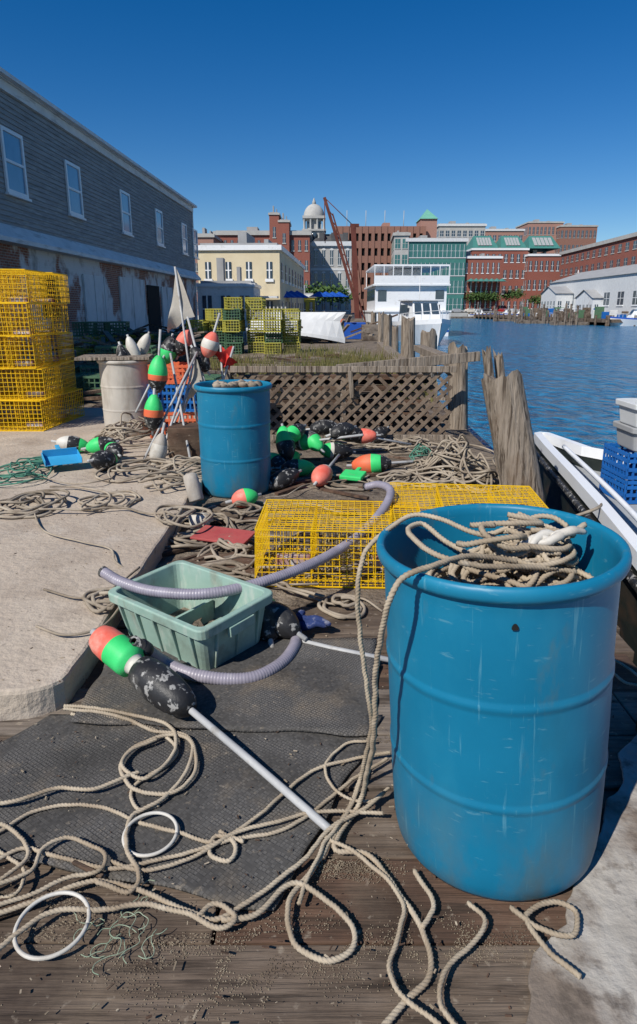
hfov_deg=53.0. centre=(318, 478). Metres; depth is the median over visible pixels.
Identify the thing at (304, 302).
windows
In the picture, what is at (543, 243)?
skylight roof
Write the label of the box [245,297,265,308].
lobster trap
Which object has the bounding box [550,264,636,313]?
white wharf shed
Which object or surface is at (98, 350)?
lobster trap
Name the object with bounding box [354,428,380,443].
lobster buoy
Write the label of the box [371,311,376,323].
wood piling
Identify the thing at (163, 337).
lobster trap
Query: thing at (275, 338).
lobster trap
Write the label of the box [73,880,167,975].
frayed twine
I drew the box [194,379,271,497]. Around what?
plastic barrel
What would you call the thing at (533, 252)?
roof
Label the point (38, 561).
raised concrete slab
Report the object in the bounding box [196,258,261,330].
grey shed
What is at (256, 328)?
lobster trap
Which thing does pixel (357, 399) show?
lattice fence
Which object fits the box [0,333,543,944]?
dock ground
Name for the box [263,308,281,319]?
lobster trap
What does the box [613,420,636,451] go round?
bait tote
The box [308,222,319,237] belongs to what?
cupola openings
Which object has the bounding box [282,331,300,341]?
lobster trap
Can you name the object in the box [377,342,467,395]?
bulkhead cap timber
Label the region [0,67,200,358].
clapboard warehouse
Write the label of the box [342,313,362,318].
city ground
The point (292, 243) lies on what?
windows
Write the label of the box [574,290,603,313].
grey wharf shed
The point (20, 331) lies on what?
lobster trap
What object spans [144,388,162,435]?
lobster buoy
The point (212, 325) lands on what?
lobster trap
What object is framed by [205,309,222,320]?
lobster trap
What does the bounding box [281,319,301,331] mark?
lobster trap
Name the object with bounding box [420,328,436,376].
wood piling
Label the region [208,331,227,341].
lobster trap
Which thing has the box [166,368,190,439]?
buoy pole
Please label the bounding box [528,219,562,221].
roof
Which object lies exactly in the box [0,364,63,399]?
lobster trap
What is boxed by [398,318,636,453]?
water
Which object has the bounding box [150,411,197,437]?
plastic basket
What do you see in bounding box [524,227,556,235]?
windows
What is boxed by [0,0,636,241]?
sky
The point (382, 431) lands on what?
lobster buoy
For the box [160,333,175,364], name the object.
lobster buoy
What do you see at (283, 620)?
lobster buoy
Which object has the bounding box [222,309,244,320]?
lobster trap
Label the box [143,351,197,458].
buoy pole
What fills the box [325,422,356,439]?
lobster buoy
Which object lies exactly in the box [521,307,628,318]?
wharf gear
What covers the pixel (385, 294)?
tour boat
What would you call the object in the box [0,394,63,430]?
lobster trap
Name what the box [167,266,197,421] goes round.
marker flag
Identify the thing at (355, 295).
dock derrick
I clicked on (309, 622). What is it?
work glove
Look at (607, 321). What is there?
wooden wharf
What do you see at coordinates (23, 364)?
lobster trap
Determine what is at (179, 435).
timber block
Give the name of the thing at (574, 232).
trim
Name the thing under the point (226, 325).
lobster trap
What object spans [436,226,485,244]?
walls
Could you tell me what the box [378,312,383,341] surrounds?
wood piling
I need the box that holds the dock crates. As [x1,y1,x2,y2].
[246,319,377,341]
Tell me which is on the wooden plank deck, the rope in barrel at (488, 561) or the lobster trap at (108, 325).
the rope in barrel at (488, 561)
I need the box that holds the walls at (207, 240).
[195,237,219,308]
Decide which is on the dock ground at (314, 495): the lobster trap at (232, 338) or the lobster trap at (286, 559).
the lobster trap at (286, 559)
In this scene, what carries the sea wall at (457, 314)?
on the city ground at (345, 316)
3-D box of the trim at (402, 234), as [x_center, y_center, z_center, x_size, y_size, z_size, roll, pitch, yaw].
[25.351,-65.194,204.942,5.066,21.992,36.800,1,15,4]
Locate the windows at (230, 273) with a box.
[205,262,302,311]
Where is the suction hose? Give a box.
[98,481,394,684]
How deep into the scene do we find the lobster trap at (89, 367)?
12.57 m
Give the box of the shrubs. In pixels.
[305,281,540,306]
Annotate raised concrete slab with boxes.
[0,408,203,720]
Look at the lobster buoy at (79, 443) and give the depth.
6.08 m
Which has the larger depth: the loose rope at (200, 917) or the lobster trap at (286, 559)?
the lobster trap at (286, 559)
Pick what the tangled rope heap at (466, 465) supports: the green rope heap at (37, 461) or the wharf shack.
the green rope heap at (37, 461)
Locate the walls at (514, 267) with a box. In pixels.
[471,250,527,312]
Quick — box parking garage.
[335,209,437,312]
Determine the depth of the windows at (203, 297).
44.31 m
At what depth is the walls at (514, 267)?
214.08 m
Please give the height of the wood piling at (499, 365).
1.434 m
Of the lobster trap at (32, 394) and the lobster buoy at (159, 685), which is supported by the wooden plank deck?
the lobster buoy at (159, 685)
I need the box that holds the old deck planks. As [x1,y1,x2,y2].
[92,358,447,418]
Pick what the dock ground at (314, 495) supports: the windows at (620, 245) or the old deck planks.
the old deck planks
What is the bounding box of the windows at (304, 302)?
[304,302,312,311]
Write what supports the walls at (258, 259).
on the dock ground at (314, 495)
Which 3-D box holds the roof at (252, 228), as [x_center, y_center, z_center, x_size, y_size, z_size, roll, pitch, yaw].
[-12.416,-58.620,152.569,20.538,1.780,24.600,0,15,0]
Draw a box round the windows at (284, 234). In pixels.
[282,233,289,242]
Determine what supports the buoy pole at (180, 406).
on the raised concrete slab
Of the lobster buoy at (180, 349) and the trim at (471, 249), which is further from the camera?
the trim at (471, 249)
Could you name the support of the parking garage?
on the city ground at (345, 316)
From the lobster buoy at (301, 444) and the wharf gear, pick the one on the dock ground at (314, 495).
the lobster buoy at (301, 444)
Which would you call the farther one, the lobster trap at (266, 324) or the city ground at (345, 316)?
the city ground at (345, 316)
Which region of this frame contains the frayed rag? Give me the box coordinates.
[504,526,586,550]
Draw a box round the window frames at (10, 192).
[0,124,199,259]
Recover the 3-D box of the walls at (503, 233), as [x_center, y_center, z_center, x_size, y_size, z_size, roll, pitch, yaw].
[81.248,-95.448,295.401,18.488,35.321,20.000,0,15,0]
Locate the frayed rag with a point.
(547, 537)
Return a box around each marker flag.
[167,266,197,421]
[178,358,203,422]
[215,346,234,379]
[220,345,236,379]
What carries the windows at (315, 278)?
attached to the walls at (327, 273)
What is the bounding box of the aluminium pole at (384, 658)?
[301,640,387,661]
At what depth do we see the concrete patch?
1.52 m
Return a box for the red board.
[190,525,254,543]
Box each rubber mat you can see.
[0,714,382,911]
[71,636,376,736]
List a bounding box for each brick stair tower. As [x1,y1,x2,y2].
[268,206,281,243]
[278,213,291,251]
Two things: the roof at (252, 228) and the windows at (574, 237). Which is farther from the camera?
the windows at (574, 237)
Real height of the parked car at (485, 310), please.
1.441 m
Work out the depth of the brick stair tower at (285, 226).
139.91 m
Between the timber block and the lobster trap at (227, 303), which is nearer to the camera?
the timber block
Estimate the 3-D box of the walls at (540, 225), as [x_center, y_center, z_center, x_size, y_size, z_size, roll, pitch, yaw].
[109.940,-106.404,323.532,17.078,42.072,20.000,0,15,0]
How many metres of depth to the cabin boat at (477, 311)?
181.24 m
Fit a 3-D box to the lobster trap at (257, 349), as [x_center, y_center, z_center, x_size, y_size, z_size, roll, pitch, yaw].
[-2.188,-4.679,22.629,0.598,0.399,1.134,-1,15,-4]
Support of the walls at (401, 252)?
on the city ground at (345, 316)
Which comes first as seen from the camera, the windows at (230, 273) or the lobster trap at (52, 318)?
the lobster trap at (52, 318)
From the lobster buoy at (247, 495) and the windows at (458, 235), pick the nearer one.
the lobster buoy at (247, 495)
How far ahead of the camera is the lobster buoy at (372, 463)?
5.80 m
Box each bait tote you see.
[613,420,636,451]
[616,398,636,427]
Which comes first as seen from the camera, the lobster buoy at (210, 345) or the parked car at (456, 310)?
the lobster buoy at (210, 345)
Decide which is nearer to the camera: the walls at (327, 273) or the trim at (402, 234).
the walls at (327, 273)
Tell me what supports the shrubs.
on the city ground at (345, 316)
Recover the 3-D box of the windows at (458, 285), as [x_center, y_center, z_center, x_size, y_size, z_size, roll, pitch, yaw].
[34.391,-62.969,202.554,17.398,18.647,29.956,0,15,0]
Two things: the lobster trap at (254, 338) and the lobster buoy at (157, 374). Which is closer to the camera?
the lobster buoy at (157, 374)
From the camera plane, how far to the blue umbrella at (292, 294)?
71.23 m
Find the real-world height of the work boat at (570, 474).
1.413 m
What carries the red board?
on the tangled rope heap at (466, 465)
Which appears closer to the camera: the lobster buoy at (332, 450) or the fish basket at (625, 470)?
the fish basket at (625, 470)
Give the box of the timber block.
[167,422,199,456]
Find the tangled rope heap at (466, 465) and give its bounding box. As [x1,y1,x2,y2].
[0,412,501,635]
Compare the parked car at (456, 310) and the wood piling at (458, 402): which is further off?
the parked car at (456, 310)
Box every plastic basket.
[147,384,197,411]
[148,362,192,383]
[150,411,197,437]
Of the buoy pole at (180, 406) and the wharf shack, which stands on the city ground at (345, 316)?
the wharf shack
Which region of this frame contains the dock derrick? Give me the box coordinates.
[323,197,365,321]
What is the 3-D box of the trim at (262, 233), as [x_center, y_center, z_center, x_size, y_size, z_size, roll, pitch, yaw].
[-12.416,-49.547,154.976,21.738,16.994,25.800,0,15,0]
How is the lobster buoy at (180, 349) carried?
in the plastic basket at (180, 368)
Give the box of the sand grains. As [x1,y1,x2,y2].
[0,726,557,1023]
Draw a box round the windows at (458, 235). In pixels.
[437,231,483,236]
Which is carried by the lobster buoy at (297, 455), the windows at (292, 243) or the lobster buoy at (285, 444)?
the lobster buoy at (285, 444)
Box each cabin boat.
[468,309,492,316]
[497,302,511,314]
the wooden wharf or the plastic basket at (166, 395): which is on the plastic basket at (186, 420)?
the plastic basket at (166, 395)
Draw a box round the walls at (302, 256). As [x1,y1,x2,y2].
[216,235,310,284]
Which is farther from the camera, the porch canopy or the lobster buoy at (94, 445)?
the porch canopy
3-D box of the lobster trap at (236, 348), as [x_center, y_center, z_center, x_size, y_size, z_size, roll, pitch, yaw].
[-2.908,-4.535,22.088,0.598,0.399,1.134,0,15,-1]
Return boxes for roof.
[197,228,212,233]
[200,232,278,244]
[216,227,308,230]
[312,233,348,240]
[440,221,484,223]
[466,236,559,251]
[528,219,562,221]
[529,250,545,253]
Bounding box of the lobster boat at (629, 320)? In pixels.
[609,309,636,325]
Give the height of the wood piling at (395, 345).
2.442 m
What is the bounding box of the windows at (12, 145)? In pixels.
[3,131,197,256]
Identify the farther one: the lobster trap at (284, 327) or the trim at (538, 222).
the trim at (538, 222)
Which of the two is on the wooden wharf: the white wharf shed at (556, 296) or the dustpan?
the white wharf shed at (556, 296)
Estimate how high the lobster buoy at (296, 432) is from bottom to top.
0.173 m
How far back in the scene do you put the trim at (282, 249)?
49.42 m
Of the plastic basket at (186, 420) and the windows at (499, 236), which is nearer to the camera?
the plastic basket at (186, 420)
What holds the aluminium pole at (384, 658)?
on the rubber mat at (309, 688)
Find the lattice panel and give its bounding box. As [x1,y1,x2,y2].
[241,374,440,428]
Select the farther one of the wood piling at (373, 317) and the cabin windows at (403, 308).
the cabin windows at (403, 308)
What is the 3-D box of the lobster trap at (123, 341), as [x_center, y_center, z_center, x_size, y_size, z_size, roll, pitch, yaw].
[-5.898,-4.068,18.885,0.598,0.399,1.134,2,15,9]
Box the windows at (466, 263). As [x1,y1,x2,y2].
[463,263,499,308]
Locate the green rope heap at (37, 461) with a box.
[0,443,431,485]
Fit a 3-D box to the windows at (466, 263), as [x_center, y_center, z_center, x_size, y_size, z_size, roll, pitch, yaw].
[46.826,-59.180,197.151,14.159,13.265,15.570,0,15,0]
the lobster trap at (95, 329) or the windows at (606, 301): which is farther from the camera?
the windows at (606, 301)
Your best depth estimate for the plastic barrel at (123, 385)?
6.85 m
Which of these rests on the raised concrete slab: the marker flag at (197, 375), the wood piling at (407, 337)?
the marker flag at (197, 375)
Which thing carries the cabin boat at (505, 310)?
on the water
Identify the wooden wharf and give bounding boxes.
[467,312,636,325]
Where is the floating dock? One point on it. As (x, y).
(520, 320)
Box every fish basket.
[599,468,636,503]
[602,443,636,479]
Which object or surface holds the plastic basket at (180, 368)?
on the plastic basket at (166, 395)
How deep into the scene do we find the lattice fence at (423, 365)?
7.26 m
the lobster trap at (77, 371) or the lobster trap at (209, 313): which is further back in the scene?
the lobster trap at (209, 313)
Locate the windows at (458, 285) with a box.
[408,244,466,310]
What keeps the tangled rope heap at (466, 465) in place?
on the dock ground at (314, 495)
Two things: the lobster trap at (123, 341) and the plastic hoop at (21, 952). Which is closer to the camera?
the plastic hoop at (21, 952)
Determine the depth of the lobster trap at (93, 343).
18.20 m
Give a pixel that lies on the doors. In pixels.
(132, 296)
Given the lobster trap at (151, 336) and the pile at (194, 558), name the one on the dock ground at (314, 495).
the pile at (194, 558)
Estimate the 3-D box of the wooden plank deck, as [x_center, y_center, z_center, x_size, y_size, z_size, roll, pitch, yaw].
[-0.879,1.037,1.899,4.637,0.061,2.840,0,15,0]
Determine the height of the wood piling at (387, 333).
2.859 m
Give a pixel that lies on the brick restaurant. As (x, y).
(482, 266)
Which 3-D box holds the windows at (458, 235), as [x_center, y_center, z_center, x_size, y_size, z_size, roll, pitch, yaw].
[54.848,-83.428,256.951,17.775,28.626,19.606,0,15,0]
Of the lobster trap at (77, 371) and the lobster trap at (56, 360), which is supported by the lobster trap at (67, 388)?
the lobster trap at (56, 360)
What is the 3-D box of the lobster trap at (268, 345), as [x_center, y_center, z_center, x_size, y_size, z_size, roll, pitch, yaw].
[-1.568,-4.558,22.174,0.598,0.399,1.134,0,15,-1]
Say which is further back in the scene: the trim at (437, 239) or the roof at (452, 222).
the roof at (452, 222)
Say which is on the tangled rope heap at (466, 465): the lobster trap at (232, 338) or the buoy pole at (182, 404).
the buoy pole at (182, 404)
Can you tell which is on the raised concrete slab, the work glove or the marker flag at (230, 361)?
the marker flag at (230, 361)
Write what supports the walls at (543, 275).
on the city ground at (345, 316)
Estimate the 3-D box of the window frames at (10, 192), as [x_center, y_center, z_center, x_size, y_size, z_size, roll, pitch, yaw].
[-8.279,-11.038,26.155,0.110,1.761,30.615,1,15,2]
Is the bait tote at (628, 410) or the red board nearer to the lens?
the red board
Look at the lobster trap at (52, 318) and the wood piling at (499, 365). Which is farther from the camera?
the lobster trap at (52, 318)
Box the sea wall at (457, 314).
[352,313,516,316]
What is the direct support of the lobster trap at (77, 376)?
on the dock ground at (314, 495)
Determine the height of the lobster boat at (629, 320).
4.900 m
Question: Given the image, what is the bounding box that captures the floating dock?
[449,303,589,324]
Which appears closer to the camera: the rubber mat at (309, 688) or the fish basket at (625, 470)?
the rubber mat at (309, 688)
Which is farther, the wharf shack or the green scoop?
the wharf shack
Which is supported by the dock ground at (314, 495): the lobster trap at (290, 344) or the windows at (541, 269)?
the lobster trap at (290, 344)
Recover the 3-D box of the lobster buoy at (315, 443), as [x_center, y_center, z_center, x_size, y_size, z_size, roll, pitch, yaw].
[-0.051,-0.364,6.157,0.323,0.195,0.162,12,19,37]
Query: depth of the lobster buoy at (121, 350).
6.93 m
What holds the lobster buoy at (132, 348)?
on the plastic barrel at (123, 385)
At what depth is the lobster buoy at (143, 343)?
7.20 m
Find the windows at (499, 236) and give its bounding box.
[485,235,522,240]
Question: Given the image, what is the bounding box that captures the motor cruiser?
[392,276,450,345]
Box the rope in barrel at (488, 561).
[221,511,593,1023]
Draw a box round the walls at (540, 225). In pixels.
[516,223,563,253]
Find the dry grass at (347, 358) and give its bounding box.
[176,341,437,401]
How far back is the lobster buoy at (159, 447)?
5.67 m
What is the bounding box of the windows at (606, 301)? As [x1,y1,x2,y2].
[572,291,636,304]
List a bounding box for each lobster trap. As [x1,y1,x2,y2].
[0,269,47,302]
[0,272,69,303]
[0,303,53,335]
[0,304,68,333]
[0,332,73,363]
[0,335,52,368]
[0,361,75,392]
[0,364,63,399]
[0,388,84,422]
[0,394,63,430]
[12,366,80,386]
[13,373,88,399]
[72,321,104,336]
[73,336,106,349]
[76,349,95,361]
[79,365,98,383]
[82,373,101,396]
[94,345,156,365]
[100,335,135,344]
[105,321,129,335]
[129,334,156,344]
[154,333,179,344]
[163,374,223,391]
[186,320,208,330]
[192,331,207,342]
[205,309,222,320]
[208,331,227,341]
[209,321,222,330]
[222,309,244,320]
[222,320,244,331]
[224,297,242,308]
[224,341,243,353]
[225,331,242,342]
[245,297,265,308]
[246,309,262,320]
[247,320,262,331]
[247,331,264,342]
[248,342,263,352]
[255,499,419,588]
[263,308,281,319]
[263,320,280,331]
[264,342,281,353]
[265,331,282,342]
[281,309,300,320]
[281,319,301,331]
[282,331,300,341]
[283,341,299,352]
[389,482,547,524]
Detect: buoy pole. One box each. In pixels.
[135,355,164,412]
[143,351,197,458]
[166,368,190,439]
[169,353,190,456]
[173,385,191,422]
[186,316,204,380]
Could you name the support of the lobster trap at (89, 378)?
on the dock ground at (314, 495)
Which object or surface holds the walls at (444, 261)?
on the city ground at (345, 316)
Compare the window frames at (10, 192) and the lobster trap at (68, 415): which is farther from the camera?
the window frames at (10, 192)
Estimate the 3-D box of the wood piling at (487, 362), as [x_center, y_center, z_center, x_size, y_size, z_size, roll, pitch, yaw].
[1.597,-0.447,5.728,0.354,1.468,0.091,6,16,21]
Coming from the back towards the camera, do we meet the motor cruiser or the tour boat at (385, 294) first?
the tour boat at (385, 294)
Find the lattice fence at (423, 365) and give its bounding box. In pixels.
[225,351,479,440]
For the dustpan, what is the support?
on the green rope heap at (37, 461)
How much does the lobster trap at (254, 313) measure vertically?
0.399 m
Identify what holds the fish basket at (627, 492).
on the work boat at (570, 474)
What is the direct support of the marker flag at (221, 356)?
on the raised concrete slab
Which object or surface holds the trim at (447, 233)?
attached to the walls at (450, 229)
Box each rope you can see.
[0,659,636,1023]
[0,860,103,918]
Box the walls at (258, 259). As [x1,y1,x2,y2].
[198,250,303,311]
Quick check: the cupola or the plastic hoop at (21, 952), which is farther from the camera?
the cupola
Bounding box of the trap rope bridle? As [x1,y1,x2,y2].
[292,548,383,577]
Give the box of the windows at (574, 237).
[556,230,595,252]
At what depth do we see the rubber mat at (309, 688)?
2.45 m
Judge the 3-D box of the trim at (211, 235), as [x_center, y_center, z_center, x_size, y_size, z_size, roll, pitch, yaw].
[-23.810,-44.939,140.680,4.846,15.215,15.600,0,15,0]
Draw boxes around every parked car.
[449,308,463,312]
[464,308,474,312]
[482,308,492,312]
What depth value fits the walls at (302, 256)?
141.37 m
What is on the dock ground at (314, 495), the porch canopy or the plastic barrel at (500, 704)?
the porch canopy
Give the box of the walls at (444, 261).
[408,242,466,312]
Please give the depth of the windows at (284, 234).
140.06 m
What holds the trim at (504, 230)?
attached to the walls at (503, 233)
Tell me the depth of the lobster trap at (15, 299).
7.17 m
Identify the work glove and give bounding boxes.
[296,610,330,630]
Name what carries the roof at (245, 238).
on the trim at (282, 249)
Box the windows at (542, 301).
[541,301,569,307]
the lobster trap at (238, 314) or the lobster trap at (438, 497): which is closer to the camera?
the lobster trap at (438, 497)
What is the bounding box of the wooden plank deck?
[0,607,636,1023]
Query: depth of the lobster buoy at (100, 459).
5.39 m
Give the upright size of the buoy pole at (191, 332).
1.283 m
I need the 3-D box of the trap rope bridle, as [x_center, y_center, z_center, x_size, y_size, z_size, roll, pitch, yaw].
[0.219,0.483,3.705,0.784,0.045,0.374,0,15,0]
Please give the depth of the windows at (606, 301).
108.95 m
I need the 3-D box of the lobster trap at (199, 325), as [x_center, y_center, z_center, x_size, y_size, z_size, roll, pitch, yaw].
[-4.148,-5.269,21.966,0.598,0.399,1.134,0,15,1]
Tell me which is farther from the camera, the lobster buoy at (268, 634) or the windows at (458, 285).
the windows at (458, 285)
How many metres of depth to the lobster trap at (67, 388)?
7.97 m
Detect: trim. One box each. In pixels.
[196,234,221,309]
[198,245,304,311]
[213,231,311,290]
[310,241,351,310]
[391,232,410,263]
[406,238,468,310]
[437,224,486,237]
[466,248,529,309]
[485,229,524,240]
[515,222,564,235]
[522,254,560,308]
[554,225,598,253]
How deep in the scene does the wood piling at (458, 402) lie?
7.97 m
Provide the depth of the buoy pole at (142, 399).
6.61 m
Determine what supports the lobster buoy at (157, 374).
on the raised concrete slab
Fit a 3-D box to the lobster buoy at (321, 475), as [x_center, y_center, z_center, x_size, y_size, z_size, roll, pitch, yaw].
[0.076,-0.066,5.582,0.170,0.187,0.622,6,16,21]
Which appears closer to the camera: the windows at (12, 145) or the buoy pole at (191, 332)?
the buoy pole at (191, 332)
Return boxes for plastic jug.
[183,472,203,502]
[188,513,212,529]
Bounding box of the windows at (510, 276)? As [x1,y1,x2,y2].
[471,254,525,308]
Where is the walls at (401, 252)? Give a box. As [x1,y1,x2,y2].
[391,236,408,263]
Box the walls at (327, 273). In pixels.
[311,247,351,313]
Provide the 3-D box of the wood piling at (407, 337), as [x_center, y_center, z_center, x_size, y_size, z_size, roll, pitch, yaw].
[2.394,-2.937,17.119,0.434,2.831,0.399,0,15,0]
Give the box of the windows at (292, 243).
[224,240,307,287]
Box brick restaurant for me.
[463,251,502,312]
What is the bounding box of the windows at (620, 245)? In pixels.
[560,240,636,275]
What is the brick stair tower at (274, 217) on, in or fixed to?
on the city ground at (345, 316)
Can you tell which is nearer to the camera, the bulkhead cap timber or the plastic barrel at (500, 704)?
the plastic barrel at (500, 704)
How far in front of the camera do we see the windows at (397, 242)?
186.37 m
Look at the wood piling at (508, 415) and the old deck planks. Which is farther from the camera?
the old deck planks
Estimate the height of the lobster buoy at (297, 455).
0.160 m
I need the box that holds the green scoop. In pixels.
[339,467,366,480]
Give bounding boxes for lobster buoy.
[51,436,87,451]
[81,436,118,452]
[87,450,118,470]
[89,625,330,833]
[104,442,123,458]
[116,341,129,360]
[126,334,140,360]
[137,331,150,353]
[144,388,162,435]
[148,329,167,395]
[149,422,167,464]
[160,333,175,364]
[175,329,192,359]
[190,345,210,375]
[201,313,220,361]
[225,488,261,507]
[260,599,277,647]
[264,601,307,641]
[269,468,301,489]
[271,452,285,469]
[276,423,294,460]
[276,459,316,476]
[286,451,301,461]
[288,423,306,441]
[295,434,363,450]
[304,430,324,452]
[306,419,336,434]
[311,454,339,486]
[319,442,355,458]
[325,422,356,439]
[329,427,410,445]
[347,454,412,472]
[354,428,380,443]
[370,426,388,443]
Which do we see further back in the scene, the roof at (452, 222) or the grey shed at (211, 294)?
the roof at (452, 222)
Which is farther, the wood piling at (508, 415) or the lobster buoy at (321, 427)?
the lobster buoy at (321, 427)
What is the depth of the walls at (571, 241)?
305.84 m
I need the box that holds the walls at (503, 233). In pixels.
[485,231,523,242]
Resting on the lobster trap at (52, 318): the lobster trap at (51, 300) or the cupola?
the lobster trap at (51, 300)
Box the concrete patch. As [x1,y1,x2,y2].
[525,735,636,1023]
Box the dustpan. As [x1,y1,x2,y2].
[41,445,82,466]
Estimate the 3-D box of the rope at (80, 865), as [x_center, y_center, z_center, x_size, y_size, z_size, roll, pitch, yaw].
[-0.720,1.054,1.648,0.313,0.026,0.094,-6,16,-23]
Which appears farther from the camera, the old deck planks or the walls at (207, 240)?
the walls at (207, 240)
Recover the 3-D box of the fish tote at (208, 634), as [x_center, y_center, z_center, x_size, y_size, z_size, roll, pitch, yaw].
[-0.569,0.615,2.874,0.664,0.240,0.436,10,21,38]
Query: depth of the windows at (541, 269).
212.15 m
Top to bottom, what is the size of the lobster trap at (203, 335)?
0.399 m
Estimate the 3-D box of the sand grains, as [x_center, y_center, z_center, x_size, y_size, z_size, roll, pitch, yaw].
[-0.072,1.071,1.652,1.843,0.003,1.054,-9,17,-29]
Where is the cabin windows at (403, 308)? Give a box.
[400,303,439,313]
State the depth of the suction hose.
2.86 m
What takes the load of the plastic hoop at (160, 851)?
on the rubber mat at (228, 784)
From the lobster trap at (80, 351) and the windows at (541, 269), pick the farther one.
the windows at (541, 269)
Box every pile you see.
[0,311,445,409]
[85,396,420,576]
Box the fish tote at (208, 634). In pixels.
[108,560,272,670]
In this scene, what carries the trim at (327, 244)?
attached to the walls at (327, 273)
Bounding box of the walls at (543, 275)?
[523,256,560,308]
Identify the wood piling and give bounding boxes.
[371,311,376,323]
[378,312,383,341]
[383,313,391,346]
[392,325,398,352]
[400,315,414,357]
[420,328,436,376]
[448,342,467,429]
[481,369,545,507]
[482,346,498,474]
[493,350,504,377]
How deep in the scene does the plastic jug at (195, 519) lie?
4.34 m
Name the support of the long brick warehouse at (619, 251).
on the city ground at (345, 316)
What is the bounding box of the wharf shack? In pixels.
[304,285,315,311]
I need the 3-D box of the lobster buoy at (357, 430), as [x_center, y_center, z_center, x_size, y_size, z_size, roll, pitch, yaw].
[0.536,-0.443,6.534,0.854,0.236,0.182,0,15,0]
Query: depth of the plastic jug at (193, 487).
4.66 m
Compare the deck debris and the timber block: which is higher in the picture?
the timber block
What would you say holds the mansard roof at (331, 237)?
on the walls at (327, 273)
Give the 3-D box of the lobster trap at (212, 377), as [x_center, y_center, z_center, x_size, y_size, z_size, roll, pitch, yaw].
[-2.204,-1.572,10.917,1.134,0.399,0.598,3,15,10]
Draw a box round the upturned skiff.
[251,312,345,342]
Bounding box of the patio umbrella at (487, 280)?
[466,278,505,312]
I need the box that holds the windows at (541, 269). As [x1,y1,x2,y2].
[522,261,559,307]
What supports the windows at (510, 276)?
attached to the walls at (514, 267)
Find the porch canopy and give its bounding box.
[198,296,278,321]
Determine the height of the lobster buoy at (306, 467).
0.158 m
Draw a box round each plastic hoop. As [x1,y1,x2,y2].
[12,890,90,960]
[122,811,178,857]
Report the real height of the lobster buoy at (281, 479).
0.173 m
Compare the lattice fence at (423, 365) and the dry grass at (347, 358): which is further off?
the dry grass at (347, 358)
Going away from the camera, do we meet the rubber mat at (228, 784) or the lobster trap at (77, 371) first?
the rubber mat at (228, 784)
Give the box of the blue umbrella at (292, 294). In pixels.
[284,291,347,311]
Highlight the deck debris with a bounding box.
[0,472,628,1023]
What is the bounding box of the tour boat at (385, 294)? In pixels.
[363,264,450,335]
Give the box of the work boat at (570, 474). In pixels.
[534,432,636,666]
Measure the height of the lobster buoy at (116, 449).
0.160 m
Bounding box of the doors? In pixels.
[82,274,174,337]
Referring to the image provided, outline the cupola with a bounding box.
[302,198,325,237]
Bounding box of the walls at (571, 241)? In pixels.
[555,227,596,253]
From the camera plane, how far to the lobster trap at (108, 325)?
18.57 m
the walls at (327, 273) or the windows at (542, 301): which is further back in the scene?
the walls at (327, 273)
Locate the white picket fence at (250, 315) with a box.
[234,307,285,337]
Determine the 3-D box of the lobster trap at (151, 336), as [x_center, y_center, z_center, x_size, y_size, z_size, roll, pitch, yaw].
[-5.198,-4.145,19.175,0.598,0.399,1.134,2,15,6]
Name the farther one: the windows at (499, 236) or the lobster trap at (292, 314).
the windows at (499, 236)
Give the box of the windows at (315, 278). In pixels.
[314,250,351,309]
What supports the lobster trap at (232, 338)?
on the lobster trap at (236, 348)
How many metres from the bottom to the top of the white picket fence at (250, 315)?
1.600 m
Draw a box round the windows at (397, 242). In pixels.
[391,239,407,263]
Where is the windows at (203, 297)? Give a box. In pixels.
[202,296,260,321]
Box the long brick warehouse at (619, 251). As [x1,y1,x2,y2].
[559,232,636,279]
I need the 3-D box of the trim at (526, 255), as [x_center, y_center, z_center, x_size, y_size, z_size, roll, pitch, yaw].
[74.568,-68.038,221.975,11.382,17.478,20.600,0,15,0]
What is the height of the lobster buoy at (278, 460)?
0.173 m
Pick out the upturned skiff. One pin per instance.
(321, 325)
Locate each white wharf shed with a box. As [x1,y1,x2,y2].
[540,286,572,307]
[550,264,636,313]
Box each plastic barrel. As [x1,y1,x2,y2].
[74,354,153,436]
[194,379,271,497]
[376,503,631,901]
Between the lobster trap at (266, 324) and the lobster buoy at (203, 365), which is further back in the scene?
the lobster trap at (266, 324)
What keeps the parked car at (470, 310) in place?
on the city ground at (345, 316)
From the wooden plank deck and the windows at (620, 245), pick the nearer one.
the wooden plank deck

